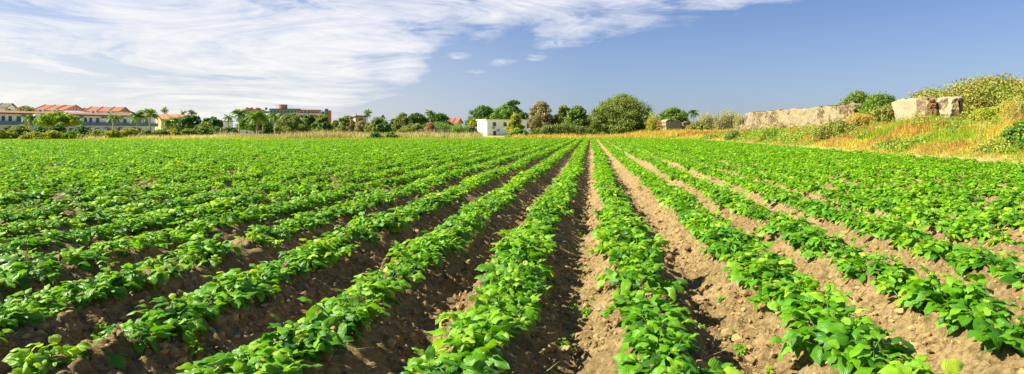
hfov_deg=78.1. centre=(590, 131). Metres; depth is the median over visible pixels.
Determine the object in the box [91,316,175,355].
crop plant
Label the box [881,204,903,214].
crop plant
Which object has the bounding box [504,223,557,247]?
crop plant
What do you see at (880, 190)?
crop plant
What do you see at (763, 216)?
crop plant
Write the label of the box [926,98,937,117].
shrub
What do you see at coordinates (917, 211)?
crop plant
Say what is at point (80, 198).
crop plant
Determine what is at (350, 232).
crop plant
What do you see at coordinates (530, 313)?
crop plant
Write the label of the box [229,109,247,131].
palm tree
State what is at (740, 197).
crop plant
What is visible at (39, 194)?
crop plant
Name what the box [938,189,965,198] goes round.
crop plant
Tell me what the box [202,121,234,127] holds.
flat roofed shed
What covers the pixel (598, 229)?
crop plant
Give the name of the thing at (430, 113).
palm tree
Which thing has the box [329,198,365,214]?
crop plant
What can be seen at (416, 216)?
crop plant
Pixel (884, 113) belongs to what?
shrub
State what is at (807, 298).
crop plant
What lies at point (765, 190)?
crop plant
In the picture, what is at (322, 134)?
dry grass
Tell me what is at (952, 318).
crop plant
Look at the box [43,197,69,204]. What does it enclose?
crop plant
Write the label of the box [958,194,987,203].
crop plant
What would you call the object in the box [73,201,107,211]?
crop plant
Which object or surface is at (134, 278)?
crop plant
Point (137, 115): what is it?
palm tree
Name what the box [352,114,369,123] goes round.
old tower house
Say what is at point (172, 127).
garden tree
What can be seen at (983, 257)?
crop plant
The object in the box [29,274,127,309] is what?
crop plant
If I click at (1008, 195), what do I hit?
crop plant
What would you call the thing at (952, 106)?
ruined wall
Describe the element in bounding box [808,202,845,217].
crop plant
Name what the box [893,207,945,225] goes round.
crop plant
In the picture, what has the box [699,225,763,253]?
crop plant
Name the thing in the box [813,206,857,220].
crop plant
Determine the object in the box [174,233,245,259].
crop plant
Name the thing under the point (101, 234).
crop plant
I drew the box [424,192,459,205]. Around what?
crop plant
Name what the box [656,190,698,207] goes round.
crop plant
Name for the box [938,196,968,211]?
crop plant
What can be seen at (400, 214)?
crop plant
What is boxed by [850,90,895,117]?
shrub
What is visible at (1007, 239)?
crop plant
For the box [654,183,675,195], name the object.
crop plant
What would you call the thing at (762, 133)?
shrub
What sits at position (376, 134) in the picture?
dark bush
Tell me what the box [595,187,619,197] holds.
crop plant
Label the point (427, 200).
crop plant
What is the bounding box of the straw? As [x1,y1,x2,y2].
[687,133,1023,163]
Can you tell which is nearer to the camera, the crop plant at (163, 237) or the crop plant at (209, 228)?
the crop plant at (163, 237)
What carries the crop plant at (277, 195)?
on the ground at (364, 357)
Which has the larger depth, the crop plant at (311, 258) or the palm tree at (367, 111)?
the palm tree at (367, 111)
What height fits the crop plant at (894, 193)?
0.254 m
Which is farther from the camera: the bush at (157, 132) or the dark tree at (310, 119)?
the dark tree at (310, 119)
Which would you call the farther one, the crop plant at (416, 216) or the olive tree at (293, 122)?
the olive tree at (293, 122)
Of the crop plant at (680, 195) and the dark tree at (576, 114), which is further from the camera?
the dark tree at (576, 114)
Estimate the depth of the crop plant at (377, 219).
6.78 m
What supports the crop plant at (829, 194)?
on the ground at (364, 357)
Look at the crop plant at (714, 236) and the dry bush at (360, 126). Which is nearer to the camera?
the crop plant at (714, 236)
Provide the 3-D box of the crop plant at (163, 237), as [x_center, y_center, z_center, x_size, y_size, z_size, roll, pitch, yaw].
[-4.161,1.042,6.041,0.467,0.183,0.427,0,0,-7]
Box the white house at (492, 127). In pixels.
[476,119,527,135]
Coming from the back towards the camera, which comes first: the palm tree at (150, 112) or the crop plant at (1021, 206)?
the palm tree at (150, 112)
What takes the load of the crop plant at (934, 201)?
on the ground at (364, 357)
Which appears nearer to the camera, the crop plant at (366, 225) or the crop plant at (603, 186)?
the crop plant at (366, 225)
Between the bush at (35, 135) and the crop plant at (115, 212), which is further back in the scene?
the bush at (35, 135)
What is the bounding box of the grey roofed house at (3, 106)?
[0,103,16,109]
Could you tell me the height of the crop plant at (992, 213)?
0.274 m
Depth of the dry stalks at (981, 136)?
26.11 m
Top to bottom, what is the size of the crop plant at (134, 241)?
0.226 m
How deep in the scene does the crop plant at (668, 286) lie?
4.22 m
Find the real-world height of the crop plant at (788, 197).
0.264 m
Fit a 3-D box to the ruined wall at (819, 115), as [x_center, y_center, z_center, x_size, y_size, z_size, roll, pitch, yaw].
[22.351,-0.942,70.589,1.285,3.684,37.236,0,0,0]
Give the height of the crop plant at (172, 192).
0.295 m
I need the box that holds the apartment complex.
[0,110,157,133]
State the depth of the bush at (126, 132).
88.46 m
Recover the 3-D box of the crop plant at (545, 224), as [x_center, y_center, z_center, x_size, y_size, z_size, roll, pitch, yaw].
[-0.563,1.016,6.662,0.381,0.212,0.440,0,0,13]
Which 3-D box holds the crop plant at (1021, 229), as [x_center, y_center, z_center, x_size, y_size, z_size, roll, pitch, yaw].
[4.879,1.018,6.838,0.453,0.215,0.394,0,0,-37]
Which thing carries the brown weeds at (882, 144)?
on the ground at (364, 357)
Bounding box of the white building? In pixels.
[222,128,261,134]
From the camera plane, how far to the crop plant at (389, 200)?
9.62 m
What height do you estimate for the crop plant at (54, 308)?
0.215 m
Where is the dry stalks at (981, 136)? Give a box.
[976,124,990,154]
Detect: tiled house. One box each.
[32,104,84,112]
[84,106,131,113]
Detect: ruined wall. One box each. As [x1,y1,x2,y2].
[681,121,691,129]
[736,122,786,130]
[744,102,861,128]
[891,96,937,121]
[936,96,963,117]
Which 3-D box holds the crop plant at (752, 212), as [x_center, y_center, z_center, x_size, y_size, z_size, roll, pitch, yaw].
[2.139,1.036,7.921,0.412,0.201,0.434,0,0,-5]
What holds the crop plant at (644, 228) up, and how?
on the ground at (364, 357)
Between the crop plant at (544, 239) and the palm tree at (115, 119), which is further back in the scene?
the palm tree at (115, 119)
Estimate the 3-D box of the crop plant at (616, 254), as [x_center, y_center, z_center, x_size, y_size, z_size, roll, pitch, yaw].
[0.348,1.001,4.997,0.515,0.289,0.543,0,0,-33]
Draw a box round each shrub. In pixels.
[423,122,436,133]
[503,112,525,136]
[655,120,662,131]
[685,121,709,130]
[722,130,740,139]
[746,126,789,137]
[811,117,855,137]
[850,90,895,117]
[869,104,895,124]
[893,85,945,99]
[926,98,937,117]
[929,68,1023,116]
[965,82,1023,111]
[966,107,997,124]
[989,99,1023,117]
[1000,119,1023,146]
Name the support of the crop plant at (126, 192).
on the ground at (364, 357)
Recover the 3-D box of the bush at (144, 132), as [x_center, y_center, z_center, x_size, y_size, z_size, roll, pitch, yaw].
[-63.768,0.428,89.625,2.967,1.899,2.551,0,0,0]
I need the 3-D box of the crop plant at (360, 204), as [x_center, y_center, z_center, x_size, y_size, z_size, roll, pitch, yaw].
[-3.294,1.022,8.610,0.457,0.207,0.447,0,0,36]
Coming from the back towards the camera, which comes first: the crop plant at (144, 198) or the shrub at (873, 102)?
the shrub at (873, 102)
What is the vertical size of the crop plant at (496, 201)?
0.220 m
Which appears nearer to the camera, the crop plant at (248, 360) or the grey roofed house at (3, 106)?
the crop plant at (248, 360)
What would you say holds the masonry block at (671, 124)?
on the ground at (364, 357)
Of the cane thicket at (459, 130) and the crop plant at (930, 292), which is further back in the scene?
the cane thicket at (459, 130)
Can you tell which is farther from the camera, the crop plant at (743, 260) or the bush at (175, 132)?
the bush at (175, 132)
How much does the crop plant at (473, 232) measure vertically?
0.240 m
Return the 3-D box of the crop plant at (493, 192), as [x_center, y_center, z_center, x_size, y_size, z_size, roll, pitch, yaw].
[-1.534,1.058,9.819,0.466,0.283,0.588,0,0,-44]
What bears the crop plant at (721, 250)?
on the ground at (364, 357)
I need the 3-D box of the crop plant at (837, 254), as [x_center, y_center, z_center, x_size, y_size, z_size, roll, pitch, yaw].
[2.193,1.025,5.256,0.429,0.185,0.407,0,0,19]
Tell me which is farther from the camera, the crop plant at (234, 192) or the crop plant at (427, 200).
the crop plant at (234, 192)
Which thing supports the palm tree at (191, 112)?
on the ground at (364, 357)
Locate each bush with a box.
[0,130,13,139]
[5,124,35,138]
[18,131,50,139]
[32,126,48,132]
[45,130,66,139]
[48,125,66,132]
[63,131,83,138]
[72,125,91,135]
[84,129,106,137]
[101,129,121,138]
[120,128,138,137]
[137,129,153,136]
[146,128,170,137]
[166,129,182,136]
[178,128,201,136]
[192,127,214,135]
[352,120,368,133]
[367,131,383,138]
[374,123,390,133]
[386,132,398,137]
[434,121,453,132]
[507,128,527,136]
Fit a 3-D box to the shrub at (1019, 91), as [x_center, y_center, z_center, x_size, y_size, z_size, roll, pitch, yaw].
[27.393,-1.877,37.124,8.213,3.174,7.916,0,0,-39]
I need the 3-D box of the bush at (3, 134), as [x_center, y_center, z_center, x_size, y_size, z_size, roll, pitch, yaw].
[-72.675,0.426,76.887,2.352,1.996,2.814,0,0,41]
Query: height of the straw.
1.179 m
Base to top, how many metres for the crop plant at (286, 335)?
0.257 m
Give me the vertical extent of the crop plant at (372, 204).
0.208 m
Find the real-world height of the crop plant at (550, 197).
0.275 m
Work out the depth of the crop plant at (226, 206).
8.34 m
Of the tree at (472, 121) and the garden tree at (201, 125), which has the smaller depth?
the garden tree at (201, 125)
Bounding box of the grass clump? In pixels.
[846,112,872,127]
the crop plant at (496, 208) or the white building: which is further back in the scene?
the white building
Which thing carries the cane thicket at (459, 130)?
on the ground at (364, 357)
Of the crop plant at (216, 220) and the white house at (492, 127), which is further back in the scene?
the white house at (492, 127)
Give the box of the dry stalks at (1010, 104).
[998,95,1023,121]
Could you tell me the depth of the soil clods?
4.08 m
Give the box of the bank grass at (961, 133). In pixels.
[665,114,1023,161]
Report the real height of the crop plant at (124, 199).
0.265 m
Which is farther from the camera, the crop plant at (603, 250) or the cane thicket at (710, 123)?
the cane thicket at (710, 123)
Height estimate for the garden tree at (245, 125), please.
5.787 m
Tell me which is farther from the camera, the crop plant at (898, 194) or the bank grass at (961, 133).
the bank grass at (961, 133)
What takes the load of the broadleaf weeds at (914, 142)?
on the ground at (364, 357)
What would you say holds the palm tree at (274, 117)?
on the ground at (364, 357)
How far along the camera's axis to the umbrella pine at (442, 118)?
150.51 m
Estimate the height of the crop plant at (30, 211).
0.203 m
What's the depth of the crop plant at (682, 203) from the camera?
8.41 m
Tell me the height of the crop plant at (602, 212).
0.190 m
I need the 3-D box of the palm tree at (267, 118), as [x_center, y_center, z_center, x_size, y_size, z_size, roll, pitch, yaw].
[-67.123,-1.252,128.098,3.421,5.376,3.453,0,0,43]
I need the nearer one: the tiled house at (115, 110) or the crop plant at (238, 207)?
the crop plant at (238, 207)
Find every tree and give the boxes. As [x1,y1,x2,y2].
[15,105,33,110]
[21,113,38,129]
[32,110,85,126]
[105,112,121,129]
[125,110,147,129]
[142,108,159,130]
[160,106,168,113]
[160,117,174,129]
[162,119,180,131]
[172,116,181,128]
[176,113,201,130]
[187,109,196,114]
[194,123,208,131]
[202,116,223,127]
[222,114,233,125]
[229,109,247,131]
[235,114,271,133]
[243,110,269,133]
[258,113,269,130]
[268,113,281,134]
[274,112,311,133]
[296,113,315,133]
[310,113,333,133]
[318,121,333,133]
[331,120,338,131]
[334,115,355,133]
[345,116,353,133]
[364,109,371,122]
[364,115,392,132]
[391,112,411,129]
[397,123,423,133]
[424,109,435,122]
[465,118,477,127]
[465,126,477,133]
[488,103,523,118]
[507,99,519,108]
[519,112,528,127]
[527,101,555,133]
[549,113,557,123]
[553,105,570,133]
[564,105,591,133]
[586,93,654,134]
[659,107,690,122]
[687,110,698,122]
[837,90,870,104]
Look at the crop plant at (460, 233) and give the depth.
6.38 m
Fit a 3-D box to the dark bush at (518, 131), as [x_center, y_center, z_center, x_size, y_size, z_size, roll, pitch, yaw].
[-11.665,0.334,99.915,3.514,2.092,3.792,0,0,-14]
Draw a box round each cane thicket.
[450,123,470,133]
[697,111,718,129]
[712,107,736,129]
[730,113,744,129]
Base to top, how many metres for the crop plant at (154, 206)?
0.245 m
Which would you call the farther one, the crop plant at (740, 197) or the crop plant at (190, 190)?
the crop plant at (190, 190)
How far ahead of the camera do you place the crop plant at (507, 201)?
9.17 m
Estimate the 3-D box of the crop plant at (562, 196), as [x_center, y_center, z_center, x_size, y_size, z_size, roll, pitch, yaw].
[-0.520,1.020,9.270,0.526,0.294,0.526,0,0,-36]
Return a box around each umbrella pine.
[408,112,429,124]
[427,112,454,125]
[464,105,493,125]
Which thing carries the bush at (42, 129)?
on the ground at (364, 357)
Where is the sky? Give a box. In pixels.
[0,0,1023,131]
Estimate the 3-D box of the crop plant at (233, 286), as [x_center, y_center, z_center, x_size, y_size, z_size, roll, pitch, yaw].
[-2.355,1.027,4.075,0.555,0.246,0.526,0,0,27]
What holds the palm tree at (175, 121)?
on the ground at (364, 357)
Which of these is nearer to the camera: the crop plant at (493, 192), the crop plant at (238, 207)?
the crop plant at (238, 207)
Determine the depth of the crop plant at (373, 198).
9.15 m
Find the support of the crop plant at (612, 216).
on the ground at (364, 357)
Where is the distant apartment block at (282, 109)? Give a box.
[244,104,330,126]
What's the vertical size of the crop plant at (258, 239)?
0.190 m
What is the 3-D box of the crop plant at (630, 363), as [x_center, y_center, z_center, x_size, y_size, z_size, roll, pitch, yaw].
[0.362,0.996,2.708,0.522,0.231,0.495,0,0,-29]
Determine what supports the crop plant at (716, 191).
on the ground at (364, 357)
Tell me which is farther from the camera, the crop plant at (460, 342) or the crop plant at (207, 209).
the crop plant at (207, 209)
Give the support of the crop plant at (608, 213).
on the ground at (364, 357)
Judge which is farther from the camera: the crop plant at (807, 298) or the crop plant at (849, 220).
the crop plant at (849, 220)
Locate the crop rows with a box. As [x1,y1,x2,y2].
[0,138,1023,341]
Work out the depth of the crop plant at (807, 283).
3.89 m
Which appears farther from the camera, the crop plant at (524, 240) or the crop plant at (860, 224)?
the crop plant at (860, 224)
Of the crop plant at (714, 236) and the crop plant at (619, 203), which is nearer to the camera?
the crop plant at (714, 236)
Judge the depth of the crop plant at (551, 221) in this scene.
6.92 m
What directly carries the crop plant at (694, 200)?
on the ground at (364, 357)
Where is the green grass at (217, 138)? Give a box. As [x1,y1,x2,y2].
[0,132,661,139]
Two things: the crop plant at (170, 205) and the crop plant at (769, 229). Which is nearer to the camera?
the crop plant at (769, 229)
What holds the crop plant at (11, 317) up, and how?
on the ground at (364, 357)
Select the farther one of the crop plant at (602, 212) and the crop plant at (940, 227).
the crop plant at (602, 212)
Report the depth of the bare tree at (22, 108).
203.60 m
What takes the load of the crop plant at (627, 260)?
on the ground at (364, 357)
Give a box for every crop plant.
[0,191,36,203]
[0,194,18,206]
[0,205,24,213]
[0,208,35,223]
[0,221,36,237]
[0,243,18,256]
[0,248,69,289]
[0,284,72,319]
[0,297,45,329]
[1,334,126,373]
[3,200,37,210]
[4,234,50,250]
[15,207,54,221]
[18,216,61,231]
[19,187,54,201]
[26,199,55,205]
[29,201,75,218]
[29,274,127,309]
[35,247,118,272]
[36,229,89,246]
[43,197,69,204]
[46,212,88,229]
[61,186,95,195]
[64,194,89,202]
[64,235,144,256]
[68,207,117,224]
[71,223,126,240]
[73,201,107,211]
[75,192,108,201]
[81,263,169,291]
[85,196,131,209]
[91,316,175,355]
[93,189,128,198]
[97,208,135,219]
[99,219,145,236]
[106,185,142,196]
[112,211,172,234]
[114,191,148,208]
[118,203,155,217]
[118,231,172,250]
[119,200,162,211]
[121,254,183,281]
[126,293,220,347]
[133,192,155,204]
[138,231,187,247]
[139,208,191,230]
[141,197,187,211]
[142,191,176,201]
[145,206,203,224]
[157,184,189,197]
[160,218,207,242]
[167,245,221,270]
[170,220,220,234]
[173,195,199,207]
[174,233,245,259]
[175,204,225,216]
[176,342,322,373]
[177,291,254,313]
[178,185,197,194]
[183,190,215,204]
[183,190,225,203]
[192,268,284,310]
[199,211,243,228]
[201,199,233,213]
[209,190,232,197]
[213,197,249,212]
[218,205,257,222]
[219,188,247,197]
[222,195,255,207]
[228,262,292,297]
[231,313,353,368]
[234,228,283,247]
[236,193,263,203]
[240,203,279,223]
[244,256,310,280]
[248,224,290,239]
[250,194,271,202]
[260,246,329,272]
[261,204,293,214]
[266,201,305,212]
[267,190,291,200]
[268,185,304,196]
[270,192,284,202]
[273,218,303,233]
[278,238,350,267]
[283,211,320,230]
[284,199,304,211]
[291,194,316,210]
[292,211,332,228]
[295,296,379,348]
[304,190,339,201]
[304,193,330,206]
[312,207,336,220]
[312,233,359,256]
[313,204,356,218]
[314,281,390,316]
[322,224,382,246]
[323,189,343,200]
[324,189,353,198]
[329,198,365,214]
[340,199,367,209]
[343,270,402,309]
[345,196,379,208]
[347,211,404,231]
[348,220,379,232]
[353,190,383,204]
[365,265,412,292]
[370,187,401,197]
[374,212,414,229]
[375,190,395,205]
[383,244,444,272]
[386,190,408,198]
[386,206,413,223]
[389,230,457,256]
[389,259,428,282]
[396,202,429,215]
[396,205,423,220]
[399,226,468,255]
[400,339,509,373]
[407,193,444,209]
[408,309,514,372]
[415,200,438,211]
[419,193,450,203]
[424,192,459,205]
[429,223,472,242]
[435,229,473,247]
[435,287,542,331]
[439,216,477,237]
[440,213,487,234]
[441,189,465,199]
[445,211,479,222]
[445,304,532,343]
[448,203,491,221]
[458,199,494,214]
[468,193,510,206]
[469,200,493,213]
[471,196,502,207]
[474,257,551,298]
[477,266,541,311]
[480,190,513,199]
[482,199,504,211]
[489,246,544,267]
[490,195,511,203]
[490,228,556,258]
[495,255,554,284]
[496,187,511,195]
[500,191,514,201]
[500,221,551,239]
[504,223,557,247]
[523,217,555,234]
[524,215,556,232]
[525,195,568,212]
[526,212,560,224]
[526,231,555,257]
[528,206,561,222]
[531,198,574,216]
[534,197,568,214]
[542,191,572,207]
[543,189,571,197]
[545,186,569,193]
[560,190,576,199]
[588,214,645,236]
[593,206,629,219]
[594,215,654,241]
[594,230,644,255]
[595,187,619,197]
[595,224,653,252]
[595,250,664,288]
[596,183,620,194]
[597,201,633,220]
[599,280,675,318]
[600,187,632,202]
[600,204,638,223]
[602,196,629,205]
[604,212,645,224]
[605,225,645,239]
[607,233,670,263]
[607,260,688,303]
[609,239,662,267]
[612,331,743,373]
[618,303,697,336]
[620,317,701,360]
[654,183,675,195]
[656,185,693,201]
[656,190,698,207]
[660,357,690,373]
[667,200,707,212]
[669,195,696,208]
[672,204,698,215]
[676,206,710,222]
[677,209,714,225]
[682,212,714,227]
[686,209,740,240]
[690,220,733,241]
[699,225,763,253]
[700,237,761,260]
[704,184,728,196]
[705,228,758,247]
[708,185,727,199]
[708,186,746,201]
[713,192,740,206]
[720,237,774,260]
[720,254,801,288]
[724,197,756,213]
[726,243,798,277]
[728,194,766,208]
[734,260,802,304]
[736,203,767,216]
[744,207,772,218]
[747,273,853,310]
[756,209,783,221]
[756,209,815,236]
[758,185,780,195]
[759,188,791,199]
[763,187,801,202]
[765,214,795,225]
[768,283,857,330]
[769,302,888,365]
[775,220,825,240]
[779,190,803,204]
[786,225,828,250]
[789,195,818,208]
[791,198,822,211]
[800,232,855,260]
[803,200,831,215]
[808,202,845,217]
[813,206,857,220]
[814,317,924,373]
[821,185,846,199]
[825,243,868,261]
[825,248,887,272]
[830,207,868,224]
[831,191,859,205]
[833,192,870,208]
[835,253,918,282]
[837,210,876,230]
[845,194,879,208]
[851,197,896,211]
[851,213,906,233]
[857,216,921,240]
[863,198,897,211]
[864,182,902,197]
[869,267,913,294]
[876,271,946,311]
[877,221,934,250]
[877,353,934,373]
[878,359,964,373]
[879,188,902,200]
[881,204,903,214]
[884,189,917,201]
[886,198,937,217]
[887,189,925,206]
[888,222,948,257]
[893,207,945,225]
[901,265,998,319]
[909,205,953,225]
[916,237,970,260]
[917,194,947,209]
[921,212,993,232]
[926,186,950,197]
[931,293,1023,334]
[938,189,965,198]
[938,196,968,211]
[941,217,996,241]
[944,186,976,201]
[945,242,996,270]
[945,247,1022,277]
[948,202,979,215]
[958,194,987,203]
[959,202,1000,223]
[962,224,1002,242]
[967,307,1023,357]
[970,207,1022,222]
[979,186,1001,197]
[984,210,1023,228]
[984,227,1023,246]
[988,198,1021,209]
[990,187,1018,197]
[994,257,1023,288]
[997,188,1023,202]
[998,198,1023,213]
[1013,220,1023,232]
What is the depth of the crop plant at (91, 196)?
9.61 m
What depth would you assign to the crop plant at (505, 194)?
10.01 m
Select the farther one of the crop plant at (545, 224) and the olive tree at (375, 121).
the olive tree at (375, 121)
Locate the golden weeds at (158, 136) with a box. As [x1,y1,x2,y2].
[19,134,225,138]
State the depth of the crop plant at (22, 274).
4.56 m
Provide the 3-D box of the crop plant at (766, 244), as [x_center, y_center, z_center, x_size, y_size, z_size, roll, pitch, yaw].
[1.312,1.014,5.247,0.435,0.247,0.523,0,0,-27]
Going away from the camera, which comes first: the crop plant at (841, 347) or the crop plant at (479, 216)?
the crop plant at (841, 347)
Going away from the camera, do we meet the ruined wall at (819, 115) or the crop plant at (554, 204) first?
the crop plant at (554, 204)
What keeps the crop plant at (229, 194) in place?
on the ground at (364, 357)
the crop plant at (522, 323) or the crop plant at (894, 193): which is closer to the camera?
the crop plant at (522, 323)
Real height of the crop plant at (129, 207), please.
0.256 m
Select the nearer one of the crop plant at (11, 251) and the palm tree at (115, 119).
the crop plant at (11, 251)
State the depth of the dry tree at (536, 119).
111.00 m
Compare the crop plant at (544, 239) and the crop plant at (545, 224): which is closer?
the crop plant at (544, 239)
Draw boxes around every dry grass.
[214,128,485,139]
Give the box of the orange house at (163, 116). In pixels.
[155,114,187,129]
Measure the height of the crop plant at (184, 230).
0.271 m
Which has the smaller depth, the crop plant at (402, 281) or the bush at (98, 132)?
the crop plant at (402, 281)
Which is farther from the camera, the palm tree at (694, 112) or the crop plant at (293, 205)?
the palm tree at (694, 112)
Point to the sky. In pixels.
(388, 58)
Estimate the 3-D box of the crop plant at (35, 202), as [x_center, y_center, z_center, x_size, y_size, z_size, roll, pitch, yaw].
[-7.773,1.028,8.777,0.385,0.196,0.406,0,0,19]
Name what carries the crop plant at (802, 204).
on the ground at (364, 357)
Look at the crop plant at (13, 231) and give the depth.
6.34 m
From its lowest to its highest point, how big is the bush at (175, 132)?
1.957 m
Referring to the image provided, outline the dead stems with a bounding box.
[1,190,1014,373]
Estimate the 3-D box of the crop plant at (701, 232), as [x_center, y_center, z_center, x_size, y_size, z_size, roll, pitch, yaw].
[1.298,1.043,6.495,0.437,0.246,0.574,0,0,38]
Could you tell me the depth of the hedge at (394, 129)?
133.60 m
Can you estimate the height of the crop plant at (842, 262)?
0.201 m
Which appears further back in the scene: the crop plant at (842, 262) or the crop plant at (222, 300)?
the crop plant at (842, 262)
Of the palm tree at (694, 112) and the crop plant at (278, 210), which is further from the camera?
the palm tree at (694, 112)
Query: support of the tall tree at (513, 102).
on the ground at (364, 357)
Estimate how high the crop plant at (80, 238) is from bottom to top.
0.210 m
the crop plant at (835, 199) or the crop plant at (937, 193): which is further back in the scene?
the crop plant at (937, 193)
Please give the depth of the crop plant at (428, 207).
8.56 m
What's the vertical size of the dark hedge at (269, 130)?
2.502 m
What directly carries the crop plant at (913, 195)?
on the ground at (364, 357)
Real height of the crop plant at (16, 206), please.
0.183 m
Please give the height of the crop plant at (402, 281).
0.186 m
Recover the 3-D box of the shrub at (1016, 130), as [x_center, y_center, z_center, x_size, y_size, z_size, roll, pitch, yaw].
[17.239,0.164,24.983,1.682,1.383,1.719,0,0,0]
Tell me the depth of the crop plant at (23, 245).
5.59 m
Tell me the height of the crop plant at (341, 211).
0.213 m
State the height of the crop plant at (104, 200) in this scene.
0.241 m
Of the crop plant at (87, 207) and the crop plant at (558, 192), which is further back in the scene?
the crop plant at (558, 192)
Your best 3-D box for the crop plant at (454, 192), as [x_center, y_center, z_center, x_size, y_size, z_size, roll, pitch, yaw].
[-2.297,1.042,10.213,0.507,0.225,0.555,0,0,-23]
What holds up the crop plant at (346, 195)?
on the ground at (364, 357)
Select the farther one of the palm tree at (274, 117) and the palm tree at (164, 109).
the palm tree at (164, 109)
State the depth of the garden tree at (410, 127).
127.46 m
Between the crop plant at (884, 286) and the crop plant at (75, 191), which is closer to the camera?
the crop plant at (884, 286)
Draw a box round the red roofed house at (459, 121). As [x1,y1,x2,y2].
[448,118,463,127]
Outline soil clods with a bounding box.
[0,167,1023,373]
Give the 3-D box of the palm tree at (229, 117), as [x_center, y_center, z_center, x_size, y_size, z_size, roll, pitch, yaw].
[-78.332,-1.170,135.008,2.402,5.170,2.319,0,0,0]
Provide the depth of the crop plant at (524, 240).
5.24 m
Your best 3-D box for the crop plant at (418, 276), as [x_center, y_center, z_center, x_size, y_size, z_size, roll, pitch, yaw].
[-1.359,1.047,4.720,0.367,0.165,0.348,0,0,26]
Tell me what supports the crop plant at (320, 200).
on the ground at (364, 357)
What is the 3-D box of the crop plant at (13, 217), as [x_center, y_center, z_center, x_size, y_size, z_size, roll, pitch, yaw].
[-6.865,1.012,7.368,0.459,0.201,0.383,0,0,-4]
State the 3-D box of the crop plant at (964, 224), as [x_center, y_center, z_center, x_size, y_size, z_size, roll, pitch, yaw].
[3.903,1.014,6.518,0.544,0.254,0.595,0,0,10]
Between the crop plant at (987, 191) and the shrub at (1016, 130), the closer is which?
the crop plant at (987, 191)
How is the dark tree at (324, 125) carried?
on the ground at (364, 357)
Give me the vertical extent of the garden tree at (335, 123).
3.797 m
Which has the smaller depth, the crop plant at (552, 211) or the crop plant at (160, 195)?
the crop plant at (552, 211)
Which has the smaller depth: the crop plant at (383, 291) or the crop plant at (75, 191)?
the crop plant at (383, 291)
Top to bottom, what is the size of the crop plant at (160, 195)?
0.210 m
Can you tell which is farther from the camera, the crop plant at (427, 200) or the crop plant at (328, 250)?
the crop plant at (427, 200)
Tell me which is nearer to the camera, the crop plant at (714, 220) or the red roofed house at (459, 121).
the crop plant at (714, 220)
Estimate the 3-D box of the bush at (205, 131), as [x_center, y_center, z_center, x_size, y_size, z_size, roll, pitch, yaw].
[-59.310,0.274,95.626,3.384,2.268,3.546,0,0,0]
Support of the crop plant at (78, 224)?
on the ground at (364, 357)
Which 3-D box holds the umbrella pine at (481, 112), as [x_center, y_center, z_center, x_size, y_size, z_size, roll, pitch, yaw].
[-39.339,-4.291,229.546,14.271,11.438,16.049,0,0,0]
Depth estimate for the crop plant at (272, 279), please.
4.35 m
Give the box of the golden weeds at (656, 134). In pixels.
[510,128,736,139]
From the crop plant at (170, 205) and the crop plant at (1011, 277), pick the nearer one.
the crop plant at (1011, 277)
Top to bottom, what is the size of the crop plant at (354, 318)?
0.258 m
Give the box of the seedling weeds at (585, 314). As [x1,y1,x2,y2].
[59,203,867,373]
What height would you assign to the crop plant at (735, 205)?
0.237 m
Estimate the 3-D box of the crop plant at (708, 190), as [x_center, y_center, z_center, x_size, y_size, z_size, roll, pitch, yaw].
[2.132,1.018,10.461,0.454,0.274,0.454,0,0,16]
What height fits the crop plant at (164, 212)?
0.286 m
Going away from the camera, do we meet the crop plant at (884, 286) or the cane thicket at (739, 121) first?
the crop plant at (884, 286)
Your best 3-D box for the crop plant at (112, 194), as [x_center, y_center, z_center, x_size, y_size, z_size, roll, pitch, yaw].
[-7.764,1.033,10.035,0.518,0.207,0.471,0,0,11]
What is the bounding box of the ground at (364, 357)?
[0,129,1023,373]
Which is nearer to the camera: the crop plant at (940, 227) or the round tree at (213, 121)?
the crop plant at (940, 227)
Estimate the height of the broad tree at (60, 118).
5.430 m
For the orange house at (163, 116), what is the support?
on the ground at (364, 357)
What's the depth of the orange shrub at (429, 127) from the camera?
123.49 m
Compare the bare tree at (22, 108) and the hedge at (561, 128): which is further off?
the bare tree at (22, 108)
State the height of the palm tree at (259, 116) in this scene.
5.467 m
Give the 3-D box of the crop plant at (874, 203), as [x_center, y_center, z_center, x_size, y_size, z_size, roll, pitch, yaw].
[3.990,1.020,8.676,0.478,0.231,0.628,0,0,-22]
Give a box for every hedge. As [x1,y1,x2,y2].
[210,125,221,134]
[219,126,239,133]
[261,127,280,134]
[391,122,479,132]
[527,122,606,135]
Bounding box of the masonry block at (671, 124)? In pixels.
[659,119,681,131]
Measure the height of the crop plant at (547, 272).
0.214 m
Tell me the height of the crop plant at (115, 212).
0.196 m
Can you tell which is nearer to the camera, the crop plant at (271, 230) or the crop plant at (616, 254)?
the crop plant at (616, 254)
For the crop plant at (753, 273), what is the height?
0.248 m
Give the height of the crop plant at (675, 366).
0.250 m
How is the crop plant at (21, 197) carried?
on the ground at (364, 357)
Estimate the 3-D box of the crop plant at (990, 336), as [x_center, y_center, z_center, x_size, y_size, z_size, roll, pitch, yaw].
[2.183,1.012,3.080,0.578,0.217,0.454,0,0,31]
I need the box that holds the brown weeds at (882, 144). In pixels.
[703,109,1023,154]
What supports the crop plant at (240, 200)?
on the ground at (364, 357)
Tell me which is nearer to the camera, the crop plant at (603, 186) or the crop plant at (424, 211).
the crop plant at (424, 211)
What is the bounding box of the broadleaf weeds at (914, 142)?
[697,108,1023,154]

